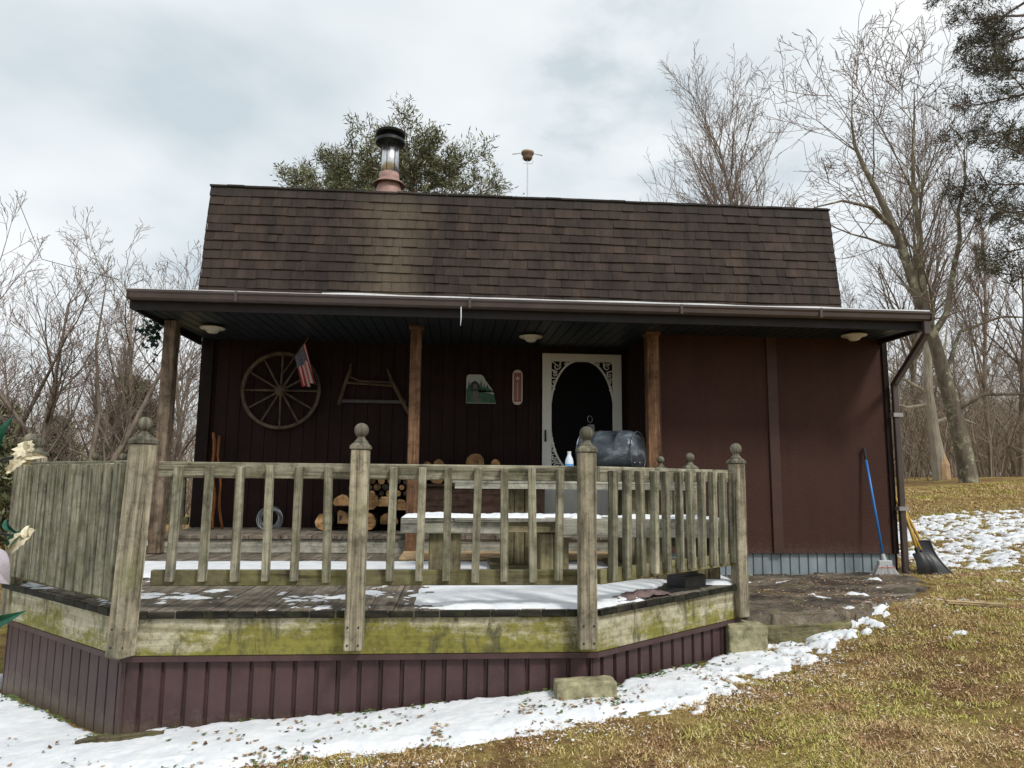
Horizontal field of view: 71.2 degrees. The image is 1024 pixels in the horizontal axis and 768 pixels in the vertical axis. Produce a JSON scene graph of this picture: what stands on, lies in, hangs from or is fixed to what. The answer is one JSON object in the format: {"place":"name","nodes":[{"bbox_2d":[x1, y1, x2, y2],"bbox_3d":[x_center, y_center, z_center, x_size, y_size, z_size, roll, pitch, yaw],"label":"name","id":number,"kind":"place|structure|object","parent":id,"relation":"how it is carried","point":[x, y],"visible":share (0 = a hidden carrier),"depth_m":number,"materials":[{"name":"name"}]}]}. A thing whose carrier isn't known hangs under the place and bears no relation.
{"place":"outdoors","nodes":[
{"label":"outdoors","id":0,"kind":"place"},
{"bbox_2d":[16,195,118,279],"bbox_3d":[-8.117,-2.704,12.786,3.589,2.160,0.193,-4,-9,29],"label":"power line","id":1,"kind":"object","parent":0,"point":[51,261],"visible":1,"depth_m":12.73,"materials":[{"name":"black plastic"}]},
{"bbox_2d":[430,480,443,483],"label":"firewood log","id":2,"kind":"object","parent":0,"point":[437,481],"visible":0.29,"depth_m":7.39,"materials":[{"name":"wood"}]},
{"bbox_2d":[434,459,444,464],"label":"firewood log","id":3,"kind":"object","parent":2,"relation":"on","point":[439,462],"visible":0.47,"depth_m":7.42,"materials":[{"name":"brown wood"}]},
{"bbox_2d":[0,477,1023,767],"bbox_3d":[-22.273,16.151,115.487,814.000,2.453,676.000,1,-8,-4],"label":"ground","id":4,"kind":"structure","parent":0,"point":[606,761],"depth_m":3.41,"materials":[{"name":"yellow plant"}]},
{"bbox_2d":[0,423,22,550],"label":"cedar shrub","id":5,"kind":"object","parent":4,"relation":"on","point":[5,484],"visible":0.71,"depth_m":11.26,"materials":[{"name":"green plant"}]},
{"bbox_2d":[0,281,26,384],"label":"bare tree","id":6,"kind":"object","parent":4,"relation":"on","point":[7,303],"visible":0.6,"depth_m":26.71,"materials":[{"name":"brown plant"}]},
{"bbox_2d":[0,414,45,627],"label":"metal flower ornament","id":7,"kind":"object","parent":4,"relation":"on","point":[24,453],"visible":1,"depth_m":2.23,"materials":[{"name":"white metal"}]},
{"bbox_2d":[0,399,49,531],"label":"cedar shrub","id":8,"kind":"object","parent":4,"relation":"on","point":[14,425],"visible":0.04,"depth_m":18.00,"materials":[{"name":"green plant"}]},
{"bbox_2d":[0,312,79,445],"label":"bare tree","id":9,"kind":"object","parent":4,"relation":"on","point":[4,383],"visible":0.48,"depth_m":18.56,"materials":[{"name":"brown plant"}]},
{"bbox_2d":[0,302,86,461],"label":"bare tree","id":10,"kind":"object","parent":4,"relation":"on","point":[25,408],"visible":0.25,"depth_m":18.71,"materials":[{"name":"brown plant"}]},
{"bbox_2d":[0,228,124,461],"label":"bare tree","id":11,"kind":"object","parent":4,"relation":"on","point":[55,394],"visible":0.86,"depth_m":12.60,"materials":[{"name":"brown plant"}]},
{"bbox_2d":[38,414,87,461],"bbox_3d":[-12.496,2.567,19.891,2.410,3.603,2.056,1,-8,-4],"label":"cedar shrub","id":12,"kind":"object","parent":4,"relation":"on","point":[57,446],"visible":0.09,"depth_m":19.88,"materials":[{"name":"green plant"}]},
{"bbox_2d":[0,190,131,478],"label":"bare tree","id":13,"kind":"object","parent":4,"relation":"on","point":[27,413],"visible":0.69,"depth_m":12.71,"materials":[{"name":"grey plant"}]},
{"bbox_2d":[0,303,149,461],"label":"bare tree","id":14,"kind":"object","parent":4,"relation":"on","point":[12,374],"visible":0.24,"depth_m":17.51,"materials":[{"name":"grey plant"}]},
{"bbox_2d":[0,362,196,528],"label":"brush thicket","id":15,"kind":"object","parent":4,"relation":"on","point":[188,499],"visible":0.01,"depth_m":15.30,"materials":[{"name":"brown plant"}]},
{"bbox_2d":[0,206,200,461],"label":"bare tree","id":16,"kind":"object","parent":4,"relation":"on","point":[118,450],"visible":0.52,"depth_m":12.73,"materials":[{"name":"grey plant"}]},
{"bbox_2d":[14,217,199,461],"bbox_3d":[-7.595,-0.047,14.091,3.590,6.953,3.484,-2,-8,19],"label":"bare tree","id":17,"kind":"object","parent":4,"relation":"on","point":[131,351],"visible":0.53,"depth_m":13.93,"materials":[{"name":"brown plant"}]},
{"bbox_2d":[77,291,153,437],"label":"bare tree","id":18,"kind":"object","parent":4,"relation":"on","point":[117,354],"visible":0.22,"depth_m":22.62,"materials":[{"name":"grey plant"}]},
{"bbox_2d":[77,300,161,460],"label":"bare tree","id":19,"kind":"object","parent":4,"relation":"on","point":[119,402],"visible":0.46,"depth_m":14.53,"materials":[{"name":"grey plant"}]},
{"bbox_2d":[79,334,196,454],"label":"bare tree","id":20,"kind":"object","parent":4,"relation":"on","point":[117,351],"visible":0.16,"depth_m":18.03,"materials":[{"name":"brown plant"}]},
{"bbox_2d":[96,371,190,529],"bbox_3d":[-9.125,1.764,17.323,1.908,4.338,2.368,-3,-8,27],"label":"cedar shrub","id":21,"kind":"object","parent":4,"relation":"on","point":[134,415],"visible":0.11,"depth_m":17.19,"materials":[{"name":"green plant"}]},
{"bbox_2d":[104,249,200,529],"bbox_3d":[-7.243,0.131,16.180,3.971,7.135,3.451,-5,-9,36],"label":"bare tree","id":22,"kind":"object","parent":4,"relation":"on","point":[178,405],"visible":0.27,"depth_m":16.34,"materials":[{"name":"grey plant"}]},
{"bbox_2d":[120,340,201,481],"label":"bare tree","id":23,"kind":"object","parent":4,"relation":"on","point":[178,432],"visible":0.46,"depth_m":14.68,"materials":[{"name":"grey plant"}]},
{"bbox_2d":[151,338,199,487],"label":"bare tree","id":24,"kind":"object","parent":4,"relation":"on","point":[186,401],"visible":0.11,"depth_m":19.90,"materials":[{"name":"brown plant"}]},
{"bbox_2d":[270,142,409,190],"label":"evergreen tree","id":25,"kind":"object","parent":4,"relation":"on","point":[308,177],"visible":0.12,"depth_m":15.96,"materials":[{"name":"green plant"}]},
{"bbox_2d":[1,660,720,736],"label":"weeds","id":26,"kind":"object","parent":4,"relation":"on","point":[87,735],"visible":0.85,"depth_m":4.10,"materials":[{"name":"green plant"}]},
{"bbox_2d":[1,545,741,734],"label":"deck","id":27,"kind":"structure","parent":4,"relation":"on","point":[245,654],"depth_m":3.87,"materials":[{"name":"brown wood"}]},
{"bbox_2d":[0,433,126,614],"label":"deck railing","id":28,"kind":"object","parent":27,"relation":"on","point":[69,512],"visible":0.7,"depth_m":4.19,"materials":[{"name":"grey wood"}]},
{"bbox_2d":[34,438,188,524],"bbox_3d":[-3.902,1.062,6.309,1.067,1.089,2.990,1,-8,-4],"label":"deck railing","id":29,"kind":"object","parent":27,"relation":"on","point":[40,443],"visible":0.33,"depth_m":7.70,"materials":[{"name":"grey wood"}]},
{"bbox_2d":[105,417,597,659],"bbox_3d":[-0.800,0.812,3.851,2.535,1.231,0.188,1,-8,-4],"label":"deck railing","id":30,"kind":"object","parent":27,"relation":"on","point":[355,577],"visible":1,"depth_m":3.85,"materials":[{"name":"grey wood"}]},
{"bbox_2d":[21,541,731,610],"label":"snow","id":31,"kind":"structure","parent":27,"relation":"on","point":[461,597],"depth_m":4.40,"materials":[{"name":"white snow"}]},
{"bbox_2d":[399,551,607,560],"bbox_3d":[-0.029,1.539,6.412,1.910,0.018,0.640,1,-8,-4],"label":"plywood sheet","id":32,"kind":"object","parent":27,"relation":"on","point":[465,555],"visible":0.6,"depth_m":6.32,"materials":[{"name":"wood"}]},
{"bbox_2d":[400,517,729,579],"bbox_3d":[0.368,1.165,5.072,2.280,0.434,0.390,1,-8,-4],"label":"bench","id":33,"kind":"object","parent":27,"relation":"on","point":[545,540],"visible":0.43,"depth_m":4.93,"materials":[{"name":"grey wood"}]},
{"bbox_2d":[401,512,718,518],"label":"bench snow","id":34,"kind":"structure","parent":33,"relation":"on","point":[466,515],"depth_m":4.99,"materials":[{"name":"white snow"}]},
{"bbox_2d":[452,480,696,568],"bbox_3d":[0.468,1.109,5.746,1.900,0.685,0.734,1,-8,-4],"label":"picnic table","id":35,"kind":"object","parent":27,"relation":"on","point":[518,551],"visible":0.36,"depth_m":5.46,"materials":[{"name":"grey wood"}]},
{"bbox_2d":[565,451,573,465],"bbox_3d":[0.446,0.631,5.568,0.069,0.212,0.069,1,-8,-4],"label":"water bottle","id":36,"kind":"object","parent":35,"relation":"on","point":[569,460],"visible":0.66,"depth_m":5.55,"materials":[{"name":"white plastic"}]},
{"bbox_2d":[575,416,645,467],"bbox_3d":[0.827,0.517,5.856,0.562,0.522,0.386,-4,-9,29],"label":"barrel grill","id":37,"kind":"object","parent":35,"relation":"on","point":[623,448],"visible":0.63,"depth_m":5.69,"materials":[{"name":"black metal"}]},
{"bbox_2d":[596,443,749,617],"bbox_3d":[1.049,0.941,4.529,1.506,1.184,0.132,7,-10,-41],"label":"deck railing","id":38,"kind":"object","parent":27,"relation":"on","point":[736,557],"visible":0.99,"depth_m":4.53,"materials":[{"name":"grey wood"}]},
{"bbox_2d":[655,453,698,557],"bbox_3d":[1.463,1.100,6.407,0.121,0.939,0.842,2,-8,-8],"label":"deck railing","id":39,"kind":"object","parent":27,"relation":"on","point":[689,458],"visible":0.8,"depth_m":6.10,"materials":[{"name":"grey wood"}]},
{"bbox_2d":[643,583,712,597],"bbox_3d":[0.829,1.316,4.538,1.179,0.004,0.287,8,-10,-43],"label":"rubber mat","id":40,"kind":"object","parent":27,"relation":"on","point":[669,589],"visible":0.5,"depth_m":4.66,"materials":[{"name":"rubber"}]},
{"bbox_2d":[612,589,668,601],"bbox_3d":[0.770,1.265,4.348,0.562,0.034,0.174,7,-10,-41],"label":"crumpled cloth","id":41,"kind":"object","parent":40,"relation":"on","point":[640,593],"visible":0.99,"depth_m":4.32,"materials":[{"name":"fabric"}]},
{"bbox_2d":[667,572,705,587],"bbox_3d":[1.173,1.316,4.812,0.242,0.076,0.150,7,-10,-42],"label":"black box","id":42,"kind":"object","parent":40,"relation":"on","point":[686,579],"visible":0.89,"depth_m":4.75,"materials":[{"name":"plastic"}]},
{"bbox_2d":[0,638,820,767],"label":"ground ivy","id":43,"kind":"object","parent":4,"relation":"on","point":[256,765],"visible":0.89,"depth_m":3.52,"materials":[{"name":"green plant"}]},
{"bbox_2d":[318,92,524,195],"bbox_3d":[-2.456,-1.265,15.557,5.547,9.339,5.294,-6,-10,42],"label":"evergreen tree","id":44,"kind":"object","parent":4,"relation":"on","point":[429,163],"visible":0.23,"depth_m":15.32,"materials":[{"name":"green plant"}]},
{"bbox_2d":[7,627,849,767],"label":"dry leaves","id":45,"kind":"object","parent":4,"relation":"on","point":[251,753],"visible":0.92,"depth_m":3.51,"materials":[{"name":"brown plant"}]},
{"bbox_2d":[0,603,889,767],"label":"snow","id":46,"kind":"structure","parent":4,"relation":"on","point":[36,733],"depth_m":3.55,"materials":[{"name":"white snow"}]},
{"bbox_2d":[74,730,163,744],"bbox_3d":[-1.967,1.777,3.584,0.424,0.075,0.064,1,-8,-1],"label":"fallen log","id":47,"kind":"object","parent":46,"relation":"on","point":[113,738],"visible":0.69,"depth_m":3.57,"materials":[{"name":"wood"}]},
{"bbox_2d":[553,675,616,699],"bbox_3d":[0.384,1.614,3.764,0.324,0.129,0.138,1,-8,-4],"label":"concrete block","id":48,"kind":"object","parent":46,"relation":"on","point":[571,688],"depth_m":3.71,"materials":[{"name":"beige concrete"}]},
{"bbox_2d":[0,337,1019,506],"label":"distant woods","id":49,"kind":"object","parent":4,"relation":"on","point":[184,438],"depth_m":57.12,"materials":[{"name":"brown plant"}]},
{"bbox_2d":[126,126,932,574],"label":"house","id":50,"kind":"structure","parent":4,"relation":"on","point":[704,334],"depth_m":7.86,"materials":[{"name":"brown wood"}]},
{"bbox_2d":[135,315,163,362],"bbox_3d":[-3.389,-0.461,6.723,0.286,0.543,0.243,5,-9,-33],"label":"leaf garland","id":51,"kind":"object","parent":50,"relation":"attached to","point":[154,339],"visible":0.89,"depth_m":6.72,"materials":[{"name":"plant"}]},
{"bbox_2d":[211,432,215,528],"bbox_3d":[-3.146,1.008,7.535,0.056,1.007,0.274,6,-9,-35],"label":"walking stick","id":52,"kind":"object","parent":50,"relation":"on","point":[214,488],"visible":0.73,"depth_m":7.48,"materials":[{"name":"orange wood"}]},
{"bbox_2d":[217,435,222,528],"bbox_3d":[-3.079,1.025,7.541,0.048,0.975,0.266,7,-10,-41],"label":"walking stick","id":53,"kind":"object","parent":50,"relation":"on","point":[220,483],"visible":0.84,"depth_m":7.51,"materials":[{"name":"orange wood"}]},
{"bbox_2d":[256,506,282,528],"bbox_3d":[-2.531,1.411,7.484,0.276,0.276,0.050,1,-8,-4],"label":"wire coil","id":54,"kind":"object","parent":50,"relation":"on","point":[277,511],"visible":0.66,"depth_m":7.49,"materials":[{"name":"metal"}]},
{"bbox_2d":[241,352,320,429],"bbox_3d":[-2.530,0.070,7.828,0.856,0.856,0.140,1,-8,-4],"label":"wagon wheel","id":55,"kind":"object","parent":50,"relation":"attached to","point":[280,390],"visible":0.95,"depth_m":7.82,"materials":[{"name":"brown wood"}]},
{"bbox_2d":[280,337,315,386],"bbox_3d":[-2.325,-0.221,7.804,0.496,0.525,0.141,-5,-9,37],"label":"flag","id":56,"kind":"object","parent":50,"relation":"attached to","point":[301,357],"visible":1,"depth_m":7.70,"materials":[{"name":"multicoloured fabric"}]},
{"bbox_2d":[315,512,337,529],"bbox_3d":[-1.912,1.416,7.404,0.175,0.169,0.424,1,-8,-4],"label":"firewood log","id":57,"kind":"object","parent":50,"relation":"on","point":[319,522],"visible":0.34,"depth_m":7.20,"materials":[{"name":"brown wood"}]},
{"bbox_2d":[337,508,348,523],"bbox_3d":[-1.710,1.369,7.434,0.116,0.136,0.426,1,-8,-1],"label":"firewood log","id":58,"kind":"object","parent":50,"relation":"on","point":[342,517],"visible":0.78,"depth_m":7.23,"materials":[{"name":"brown wood"}]},
{"bbox_2d":[333,494,348,505],"bbox_3d":[-1.722,1.201,7.445,0.182,0.116,0.421,1,-8,-1],"label":"firewood log","id":59,"kind":"object","parent":58,"relation":"on","point":[342,500],"visible":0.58,"depth_m":7.24,"materials":[{"name":"brown wood"}]},
{"bbox_2d":[337,363,408,414],"bbox_3d":[-1.523,0.055,7.923,0.807,0.560,0.049,1,-8,-4],"label":"bucksaw","id":60,"kind":"object","parent":50,"relation":"attached to","point":[401,400],"visible":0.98,"depth_m":7.91,"materials":[{"name":"brown wood"}]},
{"bbox_2d":[368,510,380,529],"bbox_3d":[-1.470,1.418,7.461,0.176,0.180,0.421,1,-8,-1],"label":"firewood log","id":61,"kind":"object","parent":50,"relation":"on","point":[374,516],"visible":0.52,"depth_m":7.26,"materials":[{"name":"brown wood"}]},
{"bbox_2d":[368,493,381,509],"bbox_3d":[-1.455,1.215,7.454,0.184,0.170,0.424,1,-8,-4],"label":"firewood log","id":62,"kind":"object","parent":61,"relation":"on","point":[373,500],"visible":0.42,"depth_m":7.25,"materials":[{"name":"brown wood"}]},
{"bbox_2d":[380,512,400,523],"bbox_3d":[-1.258,1.392,7.457,0.187,0.111,0.424,1,-8,-4],"label":"firewood log","id":63,"kind":"object","parent":50,"relation":"on","point":[383,518],"visible":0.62,"depth_m":7.25,"materials":[{"name":"brown wood"}]},
{"bbox_2d":[378,496,388,505],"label":"firewood log","id":64,"kind":"object","parent":63,"relation":"on","point":[383,500],"visible":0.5,"depth_m":7.28,"materials":[{"name":"brown wood"}]},
{"bbox_2d":[397,498,405,509],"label":"firewood log","id":65,"kind":"object","parent":63,"relation":"on","point":[401,503],"visible":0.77,"depth_m":7.26,"materials":[{"name":"brown wood"}]},
{"bbox_2d":[466,374,495,403],"bbox_3d":[-0.346,0.056,8.046,0.335,0.325,0.036,1,-8,-4],"label":"painted slate","id":66,"kind":"object","parent":50,"relation":"attached to","point":[479,390],"visible":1,"depth_m":8.03,"materials":[{"name":"green stone"}]},
{"bbox_2d":[425,483,544,521],"bbox_3d":[-0.325,1.301,7.578,1.350,0.479,0.550,1,-8,-4],"label":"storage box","id":67,"kind":"object","parent":50,"relation":"on","point":[462,500],"visible":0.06,"depth_m":7.33,"materials":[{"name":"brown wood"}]},
{"bbox_2d":[512,370,522,404],"bbox_3d":[0.063,0.037,8.080,0.114,0.400,0.034,1,-8,-4],"label":"wall thermometer","id":68,"kind":"object","parent":50,"relation":"attached to","point":[517,387],"depth_m":8.08,"materials":[{"name":"red metal"}]},
{"bbox_2d":[512,148,542,196],"bbox_3d":[0.201,-2.622,9.366,0.380,0.942,0.172,4,-8,-26],"label":"roof antenna","id":69,"kind":"object","parent":50,"relation":"on","point":[527,154],"visible":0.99,"depth_m":9.37,"materials":[{"name":"silver metal"}]},
{"bbox_2d":[542,353,621,515],"bbox_3d":[0.793,0.625,8.042,0.910,1.957,0.085,1,-8,-4],"label":"screen door","id":70,"kind":"structure","parent":50,"relation":"in","point":[575,387],"depth_m":8.12,"materials":[{"name":"white paint"}]},
{"bbox_2d":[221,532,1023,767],"bbox_3d":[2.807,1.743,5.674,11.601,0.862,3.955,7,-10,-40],"label":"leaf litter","id":71,"kind":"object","parent":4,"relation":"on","point":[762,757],"visible":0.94,"depth_m":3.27,"materials":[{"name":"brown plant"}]},
{"bbox_2d":[264,597,1023,767],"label":"snow","id":72,"kind":"structure","parent":4,"relation":"on","point":[441,760],"depth_m":3.38,"materials":[{"name":"snow"}]},
{"bbox_2d":[639,39,816,206],"bbox_3d":[7.424,-4.458,25.419,6.158,16.134,7.168,-2,-8,17],"label":"bare tree","id":73,"kind":"object","parent":4,"relation":"on","point":[731,189],"visible":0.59,"depth_m":25.13,"materials":[{"name":"brown plant"}]},
{"bbox_2d":[725,620,767,654],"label":"stone block","id":74,"kind":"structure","parent":4,"relation":"on","point":[744,636],"depth_m":4.80,"materials":[{"name":"stone"}]},
{"bbox_2d":[765,621,851,644],"bbox_3d":[2.044,1.748,4.975,0.663,0.189,0.092,1,-8,-4],"label":"timber edging","id":75,"kind":"object","parent":4,"relation":"on","point":[789,631],"visible":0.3,"depth_m":4.94,"materials":[{"name":"brown wood"}]},
{"bbox_2d":[722,572,929,636],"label":"patio","id":76,"kind":"structure","parent":4,"relation":"on","point":[784,613],"depth_m":5.73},
{"bbox_2d":[749,574,897,608],"bbox_3d":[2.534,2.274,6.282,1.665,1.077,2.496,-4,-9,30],"label":"snow","id":77,"kind":"structure","parent":76,"relation":"on","point":[856,593],"depth_m":5.83,"materials":[{"name":"snow"}]},
{"bbox_2d":[727,571,927,616],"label":"dry leaves","id":78,"kind":"object","parent":76,"relation":"on","point":[889,597],"visible":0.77,"depth_m":5.90,"materials":[{"name":"brown plant"}]},
{"bbox_2d":[862,448,898,574],"bbox_3d":[3.613,1.244,7.067,0.253,1.228,0.247,1,-8,-4],"label":"broom","id":79,"kind":"object","parent":76,"relation":"on","point":[884,565],"visible":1,"depth_m":6.94,"materials":[{"name":"blue plastic"}]},
{"bbox_2d":[837,269,871,308],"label":"bare tree","id":80,"kind":"object","parent":4,"relation":"on","point":[850,294],"visible":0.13,"depth_m":28.73,"materials":[{"name":"grey plant"}]},
{"bbox_2d":[741,0,1023,482],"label":"bare tree","id":81,"kind":"object","parent":4,"relation":"on","point":[966,466],"visible":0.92,"depth_m":17.29,"materials":[{"name":"brown plant"}]},
{"bbox_2d":[887,335,934,441],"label":"bare tree","id":82,"kind":"object","parent":4,"relation":"on","point":[889,362],"visible":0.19,"depth_m":22.64,"materials":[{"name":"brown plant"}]},
{"bbox_2d":[896,497,938,574],"bbox_3d":[4.031,1.512,7.181,0.388,0.886,0.156,-5,-9,34],"label":"shovel","id":83,"kind":"object","parent":4,"relation":"on","point":[933,567],"visible":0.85,"depth_m":7.03,"materials":[{"name":"black plastic"}]},
{"bbox_2d":[906,513,929,574],"bbox_3d":[4.002,1.545,7.149,0.165,0.799,0.292,6,-9,-35],"label":"shovel","id":84,"kind":"object","parent":4,"relation":"on","point":[922,563],"visible":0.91,"depth_m":7.03,"materials":[{"name":"black plastic"}]},
{"bbox_2d":[897,329,951,476],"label":"bare tree","id":85,"kind":"object","parent":4,"relation":"on","point":[921,393],"visible":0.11,"depth_m":29.17,"materials":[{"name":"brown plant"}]},
{"bbox_2d":[906,511,953,574],"bbox_3d":[4.177,1.570,7.197,0.241,0.676,0.399,4,-8,-26],"label":"snow shovel","id":86,"kind":"object","parent":4,"relation":"on","point":[928,548],"visible":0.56,"depth_m":7.24,"materials":[{"name":"black plastic"}]},
{"bbox_2d":[887,304,973,475],"bbox_3d":[15.841,0.196,28.740,5.212,7.338,2.722,-3,-8,22],"label":"bare tree","id":87,"kind":"object","parent":4,"relation":"on","point":[921,427],"visible":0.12,"depth_m":28.54,"materials":[{"name":"brown plant"}]},
{"bbox_2d":[842,84,1020,476],"bbox_3d":[15.691,-3.983,27.020,6.810,15.328,5.850,7,-10,-41],"label":"bare tree","id":88,"kind":"object","parent":4,"relation":"on","point":[936,278],"visible":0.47,"depth_m":27.54,"materials":[{"name":"brown plant"}]},
{"bbox_2d":[840,588,1022,676],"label":"snow","id":89,"kind":"structure","parent":4,"relation":"on","point":[963,632],"depth_m":4.61,"materials":[{"name":"snow"}]},
{"bbox_2d":[888,280,975,480],"bbox_3d":[11.073,-0.109,19.085,2.610,5.509,0.426,1,-8,-4],"label":"dead snag","id":90,"kind":"object","parent":4,"relation":"on","point":[940,466],"visible":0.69,"depth_m":18.92,"materials":[{"name":"brown wood"}]},
{"bbox_2d":[893,315,984,470],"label":"bare tree","id":91,"kind":"object","parent":4,"relation":"on","point":[938,388],"visible":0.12,"depth_m":29.06,"materials":[{"name":"grey plant"}]},
{"bbox_2d":[899,294,1005,469],"bbox_3d":[21.192,0.151,33.907,5.211,9.363,4.529,5,-9,-32],"label":"bare tree","id":92,"kind":"object","parent":4,"relation":"on","point":[953,358],"visible":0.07,"depth_m":33.46,"materials":[{"name":"grey plant"}]},
{"bbox_2d":[888,269,1023,481],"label":"brush thicket","id":93,"kind":"object","parent":4,"relation":"on","point":[1007,462],"visible":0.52,"depth_m":22.38,"materials":[{"name":"brown plant"}]},
{"bbox_2d":[897,508,1023,586],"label":"snow","id":94,"kind":"structure","parent":4,"relation":"on","point":[986,540],"depth_m":9.09,"materials":[{"name":"white snow"}]},
{"bbox_2d":[899,500,1023,596],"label":"dry leaves","id":95,"kind":"object","parent":4,"relation":"on","point":[975,548],"visible":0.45,"depth_m":8.82,"materials":[{"name":"brown plant"}]},
{"bbox_2d":[918,353,1018,468],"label":"bare tree","id":96,"kind":"object","parent":4,"relation":"on","point":[979,411],"visible":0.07,"depth_m":32.36,"materials":[{"name":"brown plant"}]},
{"bbox_2d":[922,0,1023,290],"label":"hemlock tree","id":97,"kind":"object","parent":4,"relation":"on","point":[999,66],"visible":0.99,"depth_m":17.01,"materials":[{"name":"green plant"}]},
{"bbox_2d":[923,153,1023,476],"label":"bare tree","id":98,"kind":"object","parent":4,"relation":"on","point":[981,236],"visible":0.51,"depth_m":22.78,"materials":[{"name":"brown plant"}]},
{"bbox_2d":[944,600,1005,606],"bbox_3d":[3.378,1.600,5.219,0.380,0.024,0.070,-1,-8,14],"label":"wood plank","id":99,"kind":"object","parent":4,"relation":"on","point":[996,604],"visible":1,"depth_m":5.20,"materials":[{"name":"wood"}]},
{"bbox_2d":[937,266,1016,476],"bbox_3d":[19.089,-0.558,29.010,3.056,9.078,2.574,-1,-8,10],"label":"bare tree","id":100,"kind":"object","parent":4,"relation":"on","point":[994,349],"visible":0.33,"depth_m":28.95,"materials":[{"name":"brown plant"}]},
{"bbox_2d":[943,219,1023,476],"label":"bare tree","id":101,"kind":"object","parent":4,"relation":"on","point":[1021,443],"visible":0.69,"depth_m":20.30,"materials":[{"name":"brown plant"}]},
{"bbox_2d":[961,319,1021,414],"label":"bare tree","id":102,"kind":"object","parent":4,"relation":"on","point":[1007,368],"visible":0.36,"depth_m":23.21,"materials":[{"name":"brown plant"}]},
{"bbox_2d":[0,0,1023,474],"label":"sky","id":103,"kind":"structure","parent":0,"point":[127,111],"materials":[{"name":"white"}]},
{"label":"firewood log","id":104,"kind":"object","parent":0,"visible":0},
{"bbox_2d":[466,453,483,464],"bbox_3d":[-0.395,0.845,7.637,0.190,0.195,0.381,1,-8,-2],"label":"firewood log","id":105,"kind":"object","parent":104,"relation":"on","point":[475,459],"visible":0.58,"depth_m":7.45,"materials":[{"name":"brown wood"}]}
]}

